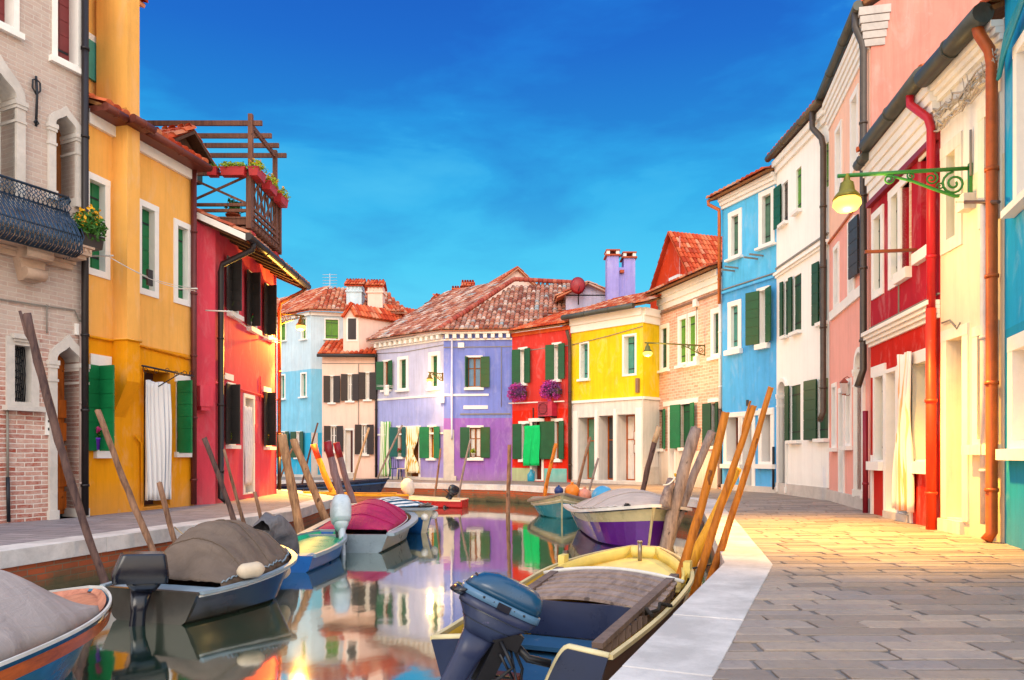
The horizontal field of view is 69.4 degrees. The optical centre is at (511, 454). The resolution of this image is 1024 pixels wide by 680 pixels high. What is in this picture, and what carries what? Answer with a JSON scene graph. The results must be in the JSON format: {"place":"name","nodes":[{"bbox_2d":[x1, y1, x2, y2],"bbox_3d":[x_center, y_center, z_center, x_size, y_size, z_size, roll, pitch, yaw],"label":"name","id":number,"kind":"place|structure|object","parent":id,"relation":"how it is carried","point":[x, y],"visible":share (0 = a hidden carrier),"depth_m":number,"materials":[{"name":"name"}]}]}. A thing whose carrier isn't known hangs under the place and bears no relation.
{"place":"outdoors","nodes":[
{"label":"outdoors","id":0,"kind":"place"},
{"bbox_2d":[0,491,312,545],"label":"quayside pavement","id":1,"kind":"structure","parent":0,"point":[22,532],"depth_m":11.30,"materials":[{"name":"stone"}]},
{"bbox_2d":[0,0,94,523],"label":"gothic brick house","id":2,"kind":"structure","parent":1,"relation":"on","point":[44,140],"depth_m":11.31,"materials":[{"name":"brick"}]},
{"bbox_2d":[0,0,24,40],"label":"window","id":3,"kind":"structure","parent":2,"relation":"in","point":[9,23],"depth_m":10.98,"materials":[{"name":"white stone"}]},
{"bbox_2d":[0,55,28,210],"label":"arched window","id":4,"kind":"structure","parent":2,"relation":"in","point":[10,87],"depth_m":10.99,"materials":[{"name":"stone"}]},
{"bbox_2d":[2,333,45,411],"bbox_3d":[-7.421,-1.227,11.112,0.445,1.141,0.582,0,0,25],"label":"window","id":5,"kind":"structure","parent":2,"relation":"in","point":[21,379],"depth_m":11.12,"materials":[{"name":"stone"}]},
{"bbox_2d":[46,106,80,207],"bbox_3d":[-7.192,-4.731,11.728,0.445,1.534,0.601,0,0,25],"label":"arched window","id":6,"kind":"structure","parent":2,"relation":"in","point":[61,122],"depth_m":11.80,"materials":[{"name":"stone"}]},
{"bbox_2d":[49,0,80,75],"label":"window","id":7,"kind":"structure","parent":2,"relation":"in","point":[66,14],"depth_m":11.85,"materials":[{"name":"white stone"}]},
{"bbox_2d":[46,335,90,519],"bbox_3d":[-7.195,-0.452,11.781,0.495,2.903,0.677,0,0,25],"label":"arched door","id":8,"kind":"structure","parent":2,"relation":"in","point":[67,350],"depth_m":11.85,"materials":[{"name":"stone"}]},
{"bbox_2d":[68,204,108,251],"bbox_3d":[-6.695,-3.589,11.655,0.554,0.661,0.577,0,0,41],"label":"flower pot","id":9,"kind":"object","parent":2,"relation":"on","point":[92,230],"visible":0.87,"depth_m":11.57,"materials":[{"name":"green plant"}]},
{"bbox_2d":[89,0,215,515],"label":"ochre house","id":10,"kind":"structure","parent":1,"relation":"on","point":[143,179],"depth_m":12.78,"materials":[{"name":"paint"}]},
{"bbox_2d":[89,171,110,279],"bbox_3d":[-6.953,-3.806,12.296,0.164,1.676,0.551,0,0,14],"label":"window","id":11,"kind":"structure","parent":10,"relation":"in","point":[99,196],"depth_m":12.44,"materials":[{"name":"white stone"}]},
{"bbox_2d":[89,364,114,457],"bbox_3d":[-6.830,-0.715,12.294,0.418,1.535,0.520,0,0,-25],"label":"window","id":12,"kind":"structure","parent":10,"relation":"in","point":[101,378],"depth_m":12.17,"materials":[{"name":"green wood"}]},
{"bbox_2d":[140,199,158,298],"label":"window","id":13,"kind":"structure","parent":10,"relation":"in","point":[149,217],"depth_m":13.58,"materials":[{"name":"white stone"}]},
{"bbox_2d":[142,368,170,508],"bbox_3d":[-6.743,-0.298,13.693,0.419,2.535,0.722,0,0,14],"label":"door","id":14,"kind":"structure","parent":10,"relation":"in","point":[161,376],"depth_m":13.84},
{"bbox_2d":[141,365,194,386],"bbox_3d":[-6.369,-1.394,13.707,0.376,0.434,1.757,0,0,14],"label":"curtain rail","id":15,"kind":"object","parent":10,"relation":"attached to","point":[177,373],"visible":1,"depth_m":13.55,"materials":[{"name":"metal"}]},
{"bbox_2d":[145,380,171,500],"bbox_3d":[-6.488,-0.262,13.541,0.126,2.186,0.688,0,0,12],"label":"door curtain","id":16,"kind":"object","parent":15,"relation":"hanging from","point":[158,435],"depth_m":13.52,"materials":[{"name":"white fabric"}]},
{"bbox_2d":[173,218,190,306],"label":"window","id":17,"kind":"structure","parent":10,"relation":"in","point":[181,236],"depth_m":14.45,"materials":[{"name":"white stone"}]},
{"bbox_2d":[174,380,192,456],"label":"window","id":18,"kind":"structure","parent":10,"relation":"in","point":[184,388],"depth_m":14.10,"materials":[{"name":"green wood"}]},
{"bbox_2d":[197,208,310,504],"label":"coral house","id":19,"kind":"structure","parent":1,"relation":"on","point":[243,269],"depth_m":15.92,"materials":[{"name":"paint"}]},
{"bbox_2d":[146,113,286,255],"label":"roof terrace","id":20,"kind":"structure","parent":19,"relation":"on","point":[272,240],"depth_m":15.78,"materials":[{"name":"brown wood"}]},
{"bbox_2d":[226,382,240,448],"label":"window","id":21,"kind":"structure","parent":19,"relation":"in","point":[232,389],"depth_m":15.79,"materials":[{"name":"black wood"}]},
{"bbox_2d":[227,255,243,321],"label":"window","id":22,"kind":"structure","parent":19,"relation":"in","point":[234,270],"depth_m":15.84,"materials":[{"name":"black wood"}]},
{"bbox_2d":[244,406,252,485],"bbox_3d":[-6.051,-0.209,16.980,0.107,1.818,0.529,0,0,-2],"label":"door curtain","id":23,"kind":"object","parent":19,"relation":"hanging from","point":[248,434],"depth_m":16.94,"materials":[{"name":"fabric"}]},
{"bbox_2d":[243,393,254,494],"bbox_3d":[-6.216,-0.252,17.084,0.319,2.303,0.722,0,0,0],"label":"door","id":24,"kind":"structure","parent":19,"relation":"in","point":[248,399],"depth_m":17.36,"materials":[{"name":"white stone"}]},
{"bbox_2d":[246,269,261,334],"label":"window","id":25,"kind":"structure","parent":19,"relation":"in","point":[253,278],"depth_m":17.04,"materials":[{"name":"black wood"}]},
{"bbox_2d":[264,391,275,449],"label":"window","id":26,"kind":"structure","parent":19,"relation":"in","point":[269,397],"depth_m":18.22,"materials":[{"name":"black wood"}]},
{"bbox_2d":[264,282,276,342],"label":"window","id":27,"kind":"structure","parent":19,"relation":"in","point":[270,291],"depth_m":18.22,"materials":[{"name":"black wood"}]},
{"bbox_2d":[65,501,711,679],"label":"water","id":28,"kind":"structure","parent":0,"point":[386,614],"depth_m":7.06,"materials":[{"name":"liquid"}]},
{"bbox_2d":[0,570,112,679],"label":"moored boat","id":29,"kind":"object","parent":28,"relation":"on","point":[45,634],"visible":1,"depth_m":4.36,"materials":[{"name":"fabric"}]},
{"bbox_2d":[18,311,108,583],"bbox_3d":[-5.046,0.250,8.521,1.280,3.828,0.100,0,0,0],"label":"mooring pole","id":30,"kind":"object","parent":28,"relation":"in","point":[28,326],"visible":0.82,"depth_m":8.49,"materials":[{"name":"wood"}]},
{"bbox_2d":[95,409,156,550],"bbox_3d":[-4.669,0.793,9.349,1.201,2.746,0.092,0,0,0],"label":"mooring pole","id":31,"kind":"object","parent":28,"relation":"in","point":[129,492],"visible":0.64,"depth_m":9.32,"materials":[{"name":"wood"}]},
{"bbox_2d":[100,519,296,626],"bbox_3d":[-3.135,1.298,7.572,1.450,1.246,2.249,0,0,18],"label":"moored boat","id":32,"kind":"object","parent":28,"relation":"on","point":[189,575],"visible":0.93,"depth_m":7.14,"materials":[{"name":"fabric"}]},
{"bbox_2d":[278,434,304,533],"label":"mooring pole","id":33,"kind":"object","parent":28,"relation":"in","point":[291,484],"visible":0.66,"depth_m":12.76,"materials":[{"name":"wood"}]},
{"bbox_2d":[253,512,346,572],"bbox_3d":[-3.003,1.222,10.710,1.010,0.956,2.647,0,0,1],"label":"moored boat","id":34,"kind":"object","parent":28,"relation":"on","point":[314,552],"visible":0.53,"depth_m":9.89,"materials":[{"name":"wood"}]},
{"bbox_2d":[290,439,329,520],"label":"mooring pole","id":35,"kind":"object","parent":28,"relation":"in","point":[317,499],"visible":0.59,"depth_m":14.25,"materials":[{"name":"wood"}]},
{"bbox_2d":[281,478,388,492],"bbox_3d":[-6.821,1.243,24.851,5.334,0.914,1.620,0,0,-12],"label":"moored boat","id":36,"kind":"object","parent":28,"relation":"on","point":[370,486],"visible":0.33,"depth_m":24.86,"materials":[{"name":"blue paint"}]},
{"bbox_2d":[299,494,417,554],"bbox_3d":[-2.583,1.314,13.084,1.680,1.393,3.828,0,0,2],"label":"moored boat","id":37,"kind":"object","parent":28,"relation":"on","point":[372,526],"visible":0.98,"depth_m":12.22,"materials":[{"name":"pink wood"}]},
{"bbox_2d":[303,478,414,502],"bbox_3d":[-4.075,1.160,19.616,2.878,1.079,1.170,0,0,-29],"label":"moored boat","id":38,"kind":"object","parent":28,"relation":"on","point":[407,486],"visible":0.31,"depth_m":19.67,"materials":[{"name":"orange wood"}]},
{"bbox_2d":[351,497,437,532],"bbox_3d":[-2.478,1.299,15.715,1.370,0.802,3.165,0,0,-34],"label":"moored boat","id":39,"kind":"object","parent":28,"relation":"on","point":[420,526],"visible":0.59,"depth_m":14.64,"materials":[{"name":"beige paint"}]},
{"bbox_2d":[409,484,468,507],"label":"moored boat","id":40,"kind":"object","parent":28,"relation":"on","point":[448,501],"visible":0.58,"depth_m":21.70,"materials":[{"name":"beige paint"}]},
{"bbox_2d":[527,493,588,518],"bbox_3d":[1.275,1.303,19.441,1.739,0.794,3.580,0,0,2],"label":"moored boat","id":41,"kind":"object","parent":28,"relation":"on","point":[550,506],"visible":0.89,"depth_m":18.07,"materials":[{"name":"teal wood"}]},
{"bbox_2d":[430,541,693,679],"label":"moored boat","id":42,"kind":"object","parent":28,"relation":"on","point":[606,614],"visible":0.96,"depth_m":5.01,"materials":[{"name":"blue paint"}]},
{"bbox_2d":[563,488,691,546],"bbox_3d":[2.118,1.154,13.697,2.050,1.091,3.880,0,0,-5],"label":"moored boat","id":43,"kind":"object","parent":28,"relation":"on","point":[620,517],"visible":0.84,"depth_m":12.42,"materials":[{"name":"purple wood"}]},
{"bbox_2d":[660,426,700,550],"bbox_3d":[2.658,0.848,11.999,0.826,2.647,0.243,0,0,0],"label":"mooring pole","id":44,"kind":"object","parent":28,"relation":"in","point":[679,488],"visible":0.73,"depth_m":11.91,"materials":[{"name":"wood"}]},
{"bbox_2d":[672,430,715,546],"bbox_3d":[2.931,0.872,12.498,1.022,2.589,0.158,0,0,0],"label":"mooring pole","id":45,"kind":"object","parent":28,"relation":"in","point":[702,454],"visible":0.53,"depth_m":12.44,"materials":[{"name":"wood"}]},
{"bbox_2d":[676,411,729,578],"bbox_3d":[1.681,0.569,6.800,0.634,1.950,0.094,0,0,0],"label":"mooring pole","id":46,"kind":"object","parent":28,"relation":"in","point":[703,497],"visible":0.76,"depth_m":6.77,"materials":[{"name":"wood"}]},
{"bbox_2d":[691,467,740,570],"bbox_3d":[1.932,1.146,7.897,1.043,2.065,0.136,0,0,0],"label":"mooring pole","id":47,"kind":"object","parent":28,"relation":"in","point":[698,548],"visible":0.21,"depth_m":7.86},
{"bbox_2d":[688,401,756,597],"bbox_3d":[1.987,0.812,7.350,0.891,2.705,0.100,0,0,0],"label":"mooring pole","id":48,"kind":"object","parent":28,"relation":"in","point":[717,516],"visible":0.77,"depth_m":7.32,"materials":[{"name":"wood"}]},
{"bbox_2d":[705,386,773,581],"bbox_3d":[2.188,0.727,7.599,1.006,2.876,0.092,0,0,0],"label":"mooring pole","id":49,"kind":"object","parent":28,"relation":"in","point":[722,545],"visible":0.62,"depth_m":7.57,"materials":[{"name":"wood"}]},
{"bbox_2d":[140,0,855,326],"label":"sky","id":50,"kind":"structure","parent":0,"point":[430,146],"materials":[{"name":"blue"}]},
{"bbox_2d":[281,477,818,499],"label":"pavement","id":51,"kind":"structure","parent":0,"point":[714,493],"depth_m":23.50,"materials":[{"name":"stone"}]},
{"bbox_2d":[277,278,406,476],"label":"pale cyan house","id":52,"kind":"structure","parent":51,"relation":"on","point":[301,389],"depth_m":33.52,"materials":[{"name":"paint"}]},
{"bbox_2d":[317,279,415,477],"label":"peach pink house","id":53,"kind":"structure","parent":51,"relation":"on","point":[349,400],"depth_m":31.64,"materials":[{"name":"paint"}]},
{"bbox_2d":[341,373,358,402],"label":"window","id":54,"kind":"structure","parent":53,"relation":"in","point":[349,381],"depth_m":31.56,"materials":[{"name":"brown wood"}]},
{"bbox_2d":[355,424,373,455],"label":"window","id":55,"kind":"structure","parent":53,"relation":"in","point":[360,430],"depth_m":31.57,"materials":[{"name":"brown wood"}]},
{"bbox_2d":[366,277,604,480],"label":"lilac house","id":56,"kind":"structure","parent":51,"relation":"on","point":[458,407],"depth_m":29.56,"materials":[{"name":"paint"}]},
{"bbox_2d":[405,426,419,472],"bbox_3d":[-4.057,-0.211,30.100,0.827,1.896,0.136,0,0,37],"label":"door curtain","id":57,"kind":"object","parent":56,"relation":"hanging from","point":[412,434],"depth_m":30.10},
{"bbox_2d":[419,425,439,460],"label":"window","id":58,"kind":"structure","parent":56,"relation":"in","point":[429,444],"depth_m":29.62,"materials":[{"name":"wood"}]},
{"bbox_2d":[460,425,489,460],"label":"window","id":59,"kind":"structure","parent":56,"relation":"in","point":[479,435],"depth_m":28.95,"materials":[{"name":"green wood"}]},
{"bbox_2d":[464,355,489,389],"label":"window","id":60,"kind":"structure","parent":56,"relation":"in","point":[477,367],"depth_m":28.97,"materials":[{"name":"green wood"}]},
{"bbox_2d":[508,307,583,481],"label":"red house","id":61,"kind":"structure","parent":51,"relation":"on","point":[540,356],"depth_m":27.81,"materials":[{"name":"paint"}]},
{"bbox_2d":[512,347,529,385],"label":"window","id":62,"kind":"structure","parent":61,"relation":"in","point":[520,360],"depth_m":28.57,"materials":[{"name":"wood"}]},
{"bbox_2d":[523,425,539,465],"bbox_3d":[0.739,-0.357,27.981,0.786,1.540,0.088,0,0,41],"label":"green towel","id":63,"kind":"object","parent":61,"relation":"hanging from","point":[531,448],"visible":1,"depth_m":27.96,"materials":[{"name":"fabric"}]},
{"bbox_2d":[540,418,563,461],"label":"window","id":64,"kind":"structure","parent":61,"relation":"in","point":[551,432],"depth_m":27.56,"materials":[{"name":"wood"}]},
{"bbox_2d":[545,342,564,381],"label":"window","id":65,"kind":"structure","parent":61,"relation":"in","point":[554,357],"depth_m":27.51,"materials":[{"name":"wood"}]},
{"bbox_2d":[561,249,661,484],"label":"yellow shop house","id":66,"kind":"structure","parent":51,"relation":"on","point":[615,396],"depth_m":25.85,"materials":[{"name":"paint"}]},
{"bbox_2d":[622,333,636,376],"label":"window","id":67,"kind":"structure","parent":66,"relation":"in","point":[629,345],"depth_m":25.37,"materials":[{"name":"paint"}]},
{"bbox_2d":[626,415,634,479],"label":"door","id":68,"kind":"structure","parent":66,"relation":"in","point":[630,419],"depth_m":25.83,"materials":[{"name":"wood"}]},
{"bbox_2d":[642,260,721,488],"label":"pale brick house","id":69,"kind":"structure","parent":51,"relation":"on","point":[690,381],"depth_m":23.52,"materials":[{"name":"brick"}]},
{"bbox_2d":[674,314,688,368],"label":"window","id":70,"kind":"structure","parent":69,"relation":"in","point":[682,326],"depth_m":24.05,"materials":[{"name":"white stone"}]},
{"bbox_2d":[670,402,693,450],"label":"window","id":71,"kind":"structure","parent":69,"relation":"in","point":[688,409],"depth_m":24.02,"materials":[{"name":"green wood"}]},
{"bbox_2d":[647,231,721,309],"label":"orange red house","id":72,"kind":"structure","parent":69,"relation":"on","point":[682,253],"depth_m":32.87,"materials":[{"name":"tile"}]},
{"bbox_2d":[702,402,717,448],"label":"window","id":73,"kind":"structure","parent":69,"relation":"in","point":[706,407],"depth_m":22.31,"materials":[{"name":"green wood"}]},
{"bbox_2d":[706,165,776,492],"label":"sky blue house","id":74,"kind":"structure","parent":51,"relation":"on","point":[749,306],"depth_m":20.27,"materials":[{"name":"paint"}]},
{"bbox_2d":[720,416,741,468],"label":"window","id":75,"kind":"structure","parent":74,"relation":"in","point":[731,438],"depth_m":21.28,"materials":[{"name":"white stone"}]},
{"bbox_2d":[724,207,742,262],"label":"window","id":76,"kind":"structure","parent":74,"relation":"in","point":[734,224],"depth_m":20.99,"materials":[{"name":"white stone"}]},
{"bbox_2d":[724,299,742,355],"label":"window","id":77,"kind":"structure","parent":74,"relation":"in","point":[734,307],"depth_m":20.99,"materials":[{"name":"white stone"}]},
{"bbox_2d":[745,285,770,349],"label":"window","id":78,"kind":"structure","parent":74,"relation":"in","point":[758,302],"depth_m":19.95,"materials":[{"name":"wood"}]},
{"bbox_2d":[754,186,775,250],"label":"window","id":79,"kind":"structure","parent":74,"relation":"in","point":[765,205],"depth_m":19.82,"materials":[{"name":"white stone"}]},
{"bbox_2d":[754,407,775,468],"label":"window","id":80,"kind":"structure","parent":74,"relation":"in","point":[765,444],"depth_m":19.88,"materials":[{"name":"white stone"}]},
{"bbox_2d":[764,97,828,499],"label":"white house","id":81,"kind":"structure","parent":51,"relation":"on","point":[798,153],"depth_m":17.61,"materials":[{"name":"paint"}]},
{"bbox_2d":[773,182,788,229],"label":"window","id":82,"kind":"structure","parent":81,"relation":"in","point":[777,224],"depth_m":18.97,"materials":[{"name":"green wood"}]},
{"bbox_2d":[775,378,787,492],"bbox_3d":[7.052,-0.507,18.910,0.395,2.914,0.679,0,0,0],"label":"arched door","id":83,"kind":"structure","parent":81,"relation":"in","point":[782,382],"depth_m":19.17,"materials":[{"name":"white stone"}]},
{"bbox_2d":[784,385,800,443],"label":"window","id":84,"kind":"structure","parent":81,"relation":"in","point":[795,389],"depth_m":18.29,"materials":[{"name":"green wood"}]},
{"bbox_2d":[788,274,801,335],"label":"window","id":85,"kind":"structure","parent":81,"relation":"in","point":[798,330],"depth_m":18.11,"materials":[{"name":"green wood"}]},
{"bbox_2d":[803,378,828,441],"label":"window","id":86,"kind":"structure","parent":81,"relation":"in","point":[810,386],"depth_m":16.88,"materials":[{"name":"green wood"}]},
{"bbox_2d":[811,260,827,326],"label":"window","id":87,"kind":"structure","parent":81,"relation":"in","point":[815,322],"depth_m":16.73,"materials":[{"name":"green wood"}]},
{"bbox_2d":[712,500,1023,679],"bbox_3d":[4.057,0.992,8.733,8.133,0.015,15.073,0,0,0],"label":"paving slabs","id":88,"kind":"structure","parent":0,"point":[853,631],"depth_m":4.97,"materials":[{"name":"stone"}]},
{"bbox_2d":[853,63,940,529],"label":"crimson house","id":89,"kind":"structure","parent":88,"relation":"on","point":[904,251],"depth_m":10.80,"materials":[{"name":"paint"}]},
{"bbox_2d":[871,204,883,299],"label":"window","id":90,"kind":"structure","parent":89,"relation":"in","point":[877,217],"depth_m":12.30,"materials":[{"name":"paint"}]},
{"bbox_2d":[873,374,883,461],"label":"window","id":91,"kind":"structure","parent":89,"relation":"in","point":[878,381],"depth_m":12.26,"materials":[{"name":"white stone"}]},
{"bbox_2d":[884,367,896,512],"bbox_3d":[6.132,-0.227,11.510,0.469,2.253,0.534,0,0,9],"label":"door","id":92,"kind":"structure","parent":89,"relation":"in","point":[890,377],"depth_m":11.74,"materials":[{"name":"fabric"}]},
{"bbox_2d":[888,182,905,290],"bbox_3d":[5.938,-3.360,11.378,0.124,1.543,0.535,0,0,9],"label":"window","id":93,"kind":"structure","parent":89,"relation":"in","point":[895,198],"depth_m":11.51,"materials":[{"name":"white stone"}]},
{"bbox_2d":[892,351,913,511],"bbox_3d":[5.721,-0.340,10.822,0.142,2.316,0.587,0,0,5],"label":"door curtain","id":94,"kind":"object","parent":89,"relation":"hanging from","point":[902,487],"depth_m":10.72,"materials":[{"name":"beige fabric"}]},
{"bbox_2d":[910,360,925,461],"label":"window","id":95,"kind":"structure","parent":89,"relation":"in","point":[917,408],"depth_m":10.65,"materials":[{"name":"white stone"}]},
{"bbox_2d":[814,0,980,510],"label":"salmon house","id":96,"kind":"structure","parent":88,"relation":"on","point":[884,50],"depth_m":13.74,"materials":[{"name":"paint"}]},
{"bbox_2d":[838,388,844,492],"bbox_3d":[6.831,-0.285,14.991,0.319,2.169,0.510,0,0,12],"label":"door","id":97,"kind":"structure","parent":96,"relation":"in","point":[841,398],"depth_m":15.16,"materials":[{"name":"white stone"}]},
{"bbox_2d":[839,377,852,449],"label":"window","id":98,"kind":"structure","parent":96,"relation":"in","point":[848,399],"depth_m":14.36,"materials":[{"name":"white stone"}]},
{"bbox_2d":[848,214,858,279],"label":"window","id":99,"kind":"structure","parent":96,"relation":"in","point":[853,225],"depth_m":13.72,"materials":[{"name":"blue wood"}]},
{"bbox_2d":[849,83,858,172],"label":"window","id":100,"kind":"structure","parent":96,"relation":"in","point":[854,99],"depth_m":14.15,"materials":[{"name":"white stone"}]},
{"bbox_2d":[852,347,865,498],"bbox_3d":[6.509,-0.600,13.525,0.395,2.760,0.725,0,0,12],"label":"arched door","id":101,"kind":"structure","parent":96,"relation":"in","point":[856,364],"depth_m":13.79,"materials":[{"name":"white stone"}]},
{"bbox_2d":[914,0,1004,542],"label":"cream house","id":102,"kind":"structure","parent":88,"relation":"on","point":[966,87],"depth_m":8.92,"materials":[{"name":"paint"}]},
{"bbox_2d":[832,163,972,212],"bbox_3d":[4.814,-3.293,9.142,1.609,0.515,0.340,0,0,10],"label":"street lamp","id":103,"kind":"object","parent":102,"relation":"attached to","point":[847,197],"visible":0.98,"depth_m":9.11,"materials":[{"name":"green metal"}]},
{"bbox_2d":[940,131,962,255],"bbox_3d":[5.772,-3.331,9.463,0.319,1.410,0.544,0,0,6],"label":"window","id":104,"kind":"structure","parent":102,"relation":"in","point":[951,154],"depth_m":9.58,"materials":[{"name":"paint"}]},
{"bbox_2d":[940,323,969,523],"bbox_3d":[5.813,-0.391,9.373,0.419,2.462,0.676,0,0,6],"label":"door","id":105,"kind":"structure","parent":102,"relation":"in","point":[955,344],"depth_m":9.58,"materials":[{"name":"beige stone"}]},
{"bbox_2d":[961,320,1000,454],"bbox_3d":[5.662,-0.772,8.671,0.445,1.539,0.641,0,0,6],"label":"window","id":106,"kind":"structure","parent":102,"relation":"in","point":[974,449],"depth_m":8.85,"materials":[{"name":"paint"}]},
{"bbox_2d":[977,91,1001,229],"bbox_3d":[5.685,-3.395,8.569,0.319,1.418,0.473,0,0,6],"label":"window","id":107,"kind":"structure","parent":102,"relation":"in","point":[981,112],"depth_m":8.69,"materials":[{"name":"beige stone"}]},
{"bbox_2d":[989,0,1023,550],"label":"turquoise house","id":108,"kind":"structure","parent":88,"relation":"on","point":[1011,454],"depth_m":7.95,"materials":[{"name":"paint"}]},
{"bbox_2d":[996,330,1023,460],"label":"window","id":109,"kind":"structure","parent":108,"relation":"in","point":[1015,343],"depth_m":7.96,"materials":[{"name":"paint"}]},
{"bbox_2d":[1001,30,1023,218],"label":"window","id":110,"kind":"structure","parent":108,"relation":"in","point":[1016,205],"depth_m":7.84,"materials":[{"name":"white stone"}]},
{"label":"canal bed","id":111,"kind":"structure","parent":0,"visible":0},
{"bbox_2d":[0,489,333,590],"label":"quay wall","id":112,"kind":"structure","parent":111,"relation":"on","point":[57,563],"depth_m":8.66,"materials":[{"name":"stone"}]},
{"bbox_2d":[281,480,772,679],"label":"quay wall","id":113,"kind":"structure","parent":111,"relation":"on","point":[692,637],"depth_m":4.83,"materials":[{"name":"stone"}]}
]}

